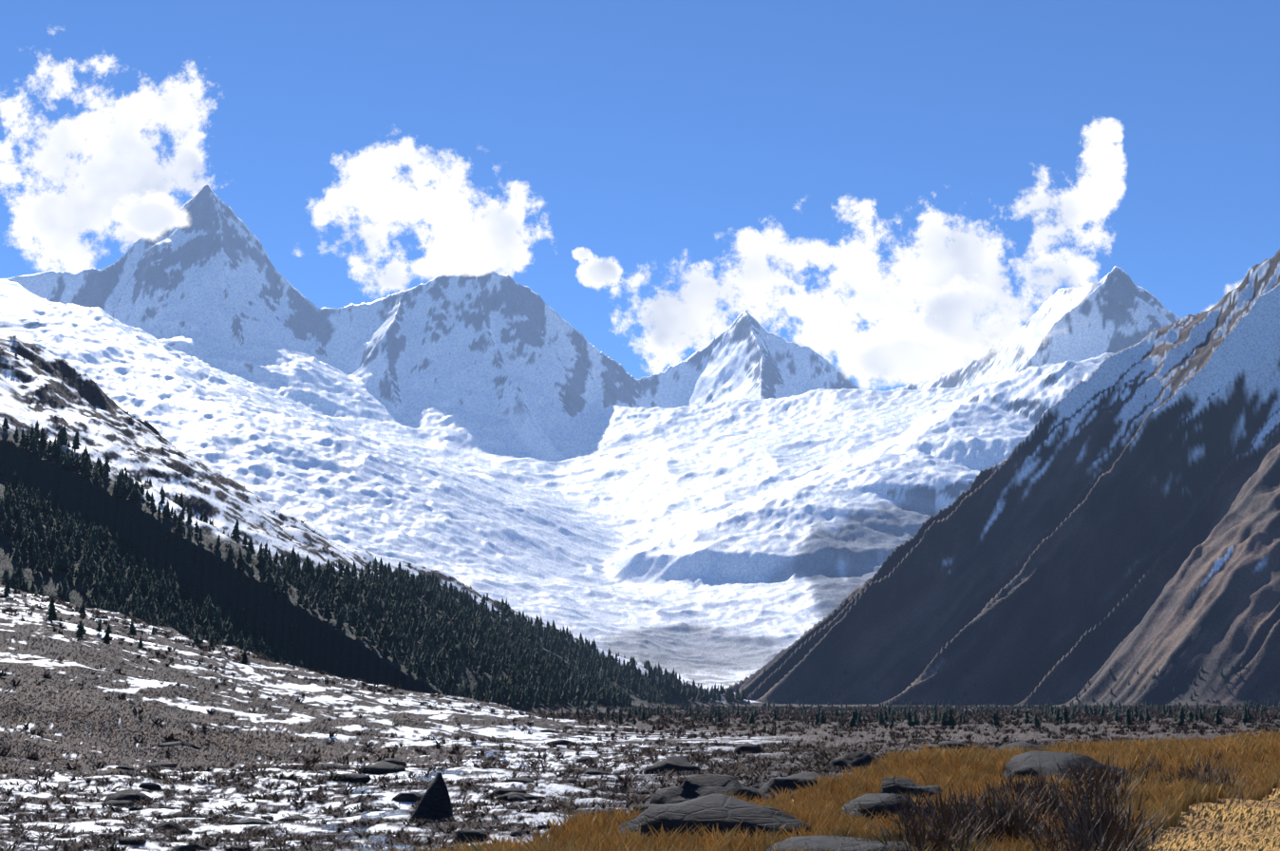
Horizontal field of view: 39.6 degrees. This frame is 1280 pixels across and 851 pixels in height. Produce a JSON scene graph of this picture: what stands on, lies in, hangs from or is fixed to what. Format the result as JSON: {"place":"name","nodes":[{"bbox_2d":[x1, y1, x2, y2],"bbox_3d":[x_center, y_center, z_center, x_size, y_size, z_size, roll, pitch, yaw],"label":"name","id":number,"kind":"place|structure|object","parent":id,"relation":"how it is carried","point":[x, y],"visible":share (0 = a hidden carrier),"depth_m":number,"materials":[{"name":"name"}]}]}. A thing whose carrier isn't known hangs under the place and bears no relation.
{"place":"outdoors","nodes":[
{"label":"outdoors","id":0,"kind":"place"},
{"bbox_2d":[320,741,531,850],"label":"stream water","id":1,"kind":"structure","parent":0,"point":[395,812],"depth_m":137.27,"materials":[{"name":"grey liquid"}]},
{"bbox_2d":[112,190,1097,389],"bbox_3d":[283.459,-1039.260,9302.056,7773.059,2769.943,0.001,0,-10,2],"label":"cloud","id":2,"kind":"structure","parent":0,"point":[890,355],"depth_m":9175.57,"materials":[{"name":"white"}]},
{"bbox_2d":[0,55,1242,384],"bbox_3d":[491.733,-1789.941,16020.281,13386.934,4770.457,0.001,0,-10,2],"label":"cloud","id":3,"kind":"structure","parent":0,"point":[110,144],"depth_m":16056.82,"materials":[{"name":"white"}]},
{"bbox_2d":[0,185,1279,850],"bbox_3d":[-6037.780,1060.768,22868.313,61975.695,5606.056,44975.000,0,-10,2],"label":"terrain","id":4,"kind":"structure","parent":0,"point":[1079,497],"depth_m":4077.96,"materials":[{"name":"white snow"}]},
{"bbox_2d":[103,788,150,803],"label":"rock","id":5,"kind":"object","parent":4,"relation":"on","point":[128,794],"visible":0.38,"depth_m":148.81,"materials":[{"name":"grey stone"}]},
{"bbox_2d":[152,821,192,834],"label":"rock","id":6,"kind":"object","parent":4,"relation":"on","point":[169,825],"visible":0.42,"depth_m":104.64,"materials":[{"name":"grey stone"}]},
{"bbox_2d":[0,416,747,709],"bbox_3d":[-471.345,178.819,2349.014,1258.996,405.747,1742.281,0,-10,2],"label":"conifer trees","id":7,"kind":"object","parent":4,"relation":"on","point":[505,643],"visible":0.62,"depth_m":1904.43,"materials":[{"name":"green plant"}]},
{"bbox_2d":[382,757,406,765],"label":"rock","id":8,"kind":"object","parent":4,"relation":"on","point":[396,761],"visible":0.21,"depth_m":259.49,"materials":[{"name":"grey stone"}]},
{"bbox_2d":[409,771,452,823],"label":"rock","id":9,"kind":"object","parent":4,"relation":"on","point":[434,803],"visible":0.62,"depth_m":121.29,"materials":[{"name":"grey stone"}]},
{"bbox_2d":[451,828,489,843],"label":"rock","id":10,"kind":"object","parent":4,"relation":"on","point":[479,834],"visible":0.5,"depth_m":98.12,"materials":[{"name":"grey stone"}]},
{"bbox_2d":[64,706,967,850],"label":"scattered stones","id":11,"kind":"object","parent":4,"relation":"on","point":[510,795],"visible":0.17,"depth_m":168.01,"materials":[{"name":"grey stone"}]},
{"bbox_2d":[0,736,1223,850],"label":"shrubs","id":12,"kind":"object","parent":4,"relation":"on","point":[726,768],"visible":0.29,"depth_m":161.87,"materials":[{"name":"brown plant"}]},
{"bbox_2d":[0,334,1279,775],"bbox_3d":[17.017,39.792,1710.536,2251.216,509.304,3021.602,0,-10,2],"label":"bare shrubs","id":13,"kind":"object","parent":4,"relation":"on","point":[1081,718],"visible":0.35,"depth_m":1010.18,"materials":[{"name":"brown plant"}]},
{"bbox_2d":[2,578,1279,700],"bbox_3d":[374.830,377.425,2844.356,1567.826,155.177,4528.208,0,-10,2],"label":"scattered conifers","id":14,"kind":"object","parent":4,"relation":"on","point":[51,613],"visible":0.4,"depth_m":1017.06,"materials":[{"name":"green plant"}]},
{"bbox_2d":[643,755,700,774],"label":"rock","id":15,"kind":"object","parent":4,"relation":"on","point":[679,762],"visible":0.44,"depth_m":233.27,"materials":[{"name":"grey stone"}]},
{"bbox_2d":[649,773,765,804],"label":"rock","id":16,"kind":"object","parent":4,"relation":"on","point":[691,786],"visible":0.21,"depth_m":124.73,"materials":[{"name":"grey stone"}]},
{"bbox_2d":[618,792,816,841],"bbox_3d":[1.754,9.654,39.464,5.466,2.964,4.069,0,-10,2],"label":"rock","id":17,"kind":"object","parent":4,"relation":"on","point":[722,811],"visible":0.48,"depth_m":38.73,"materials":[{"name":"grey stone"}]},
{"bbox_2d":[757,771,827,793],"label":"rock","id":18,"kind":"object","parent":4,"relation":"on","point":[788,782],"visible":0.27,"depth_m":177.68,"materials":[{"name":"grey stone"}]},
{"bbox_2d":[328,727,1279,850],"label":"dry grass tufts","id":19,"kind":"object","parent":4,"relation":"on","point":[818,806],"visible":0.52,"depth_m":52.42,"materials":[{"name":"orange plant"}]},
{"bbox_2d":[827,752,881,769],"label":"rock","id":20,"kind":"object","parent":4,"relation":"on","point":[855,759],"visible":0.21,"depth_m":279.52,"materials":[{"name":"grey stone"}]},
{"bbox_2d":[766,834,963,850],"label":"rock","id":21,"kind":"object","parent":4,"relation":"on","point":[819,842],"visible":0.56,"depth_m":33.16,"materials":[{"name":"grey stone"}]},
{"bbox_2d":[841,792,926,822],"bbox_3d":[5.980,9.902,42.760,3.020,2.074,1.902,0,-10,2],"label":"rock","id":22,"kind":"object","parent":4,"relation":"on","point":[865,800],"visible":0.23,"depth_m":42.43,"materials":[{"name":"grey stone"}]},
{"bbox_2d":[522,694,1279,729],"bbox_3d":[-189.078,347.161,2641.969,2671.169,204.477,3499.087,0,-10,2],"label":"valley conifers","id":23,"kind":"object","parent":4,"relation":"on","point":[856,717],"visible":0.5,"depth_m":1471.16,"materials":[{"name":"green plant"}]},
{"bbox_2d":[880,776,942,798],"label":"rock","id":24,"kind":"object","parent":4,"relation":"on","point":[889,784],"visible":0.23,"depth_m":71.66,"materials":[{"name":"grey stone"}]},
{"bbox_2d":[583,742,1278,850],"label":"bush","id":25,"kind":"object","parent":4,"relation":"on","point":[1087,830],"visible":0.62,"depth_m":35.84,"materials":[{"name":"brown plant"}]},
{"bbox_2d":[995,740,1048,752],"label":"rock","id":26,"kind":"object","parent":4,"relation":"on","point":[1022,743],"visible":0.04,"depth_m":283.92,"materials":[{"name":"grey stone"}]},
{"bbox_2d":[997,750,1134,781],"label":"rock","id":27,"kind":"object","parent":4,"relation":"on","point":[1047,762],"visible":0.21,"depth_m":89.67,"materials":[{"name":"grey stone"}]},
{"bbox_2d":[1148,738,1211,742],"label":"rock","id":28,"kind":"object","parent":4,"relation":"on","point":[1180,739],"visible":0.02,"depth_m":192.55,"materials":[{"name":"grey stone"}]},
{"bbox_2d":[0,0,1279,391],"label":"sky","id":29,"kind":"structure","parent":0,"point":[649,134],"materials":[{"name":"blue"}]}
]}

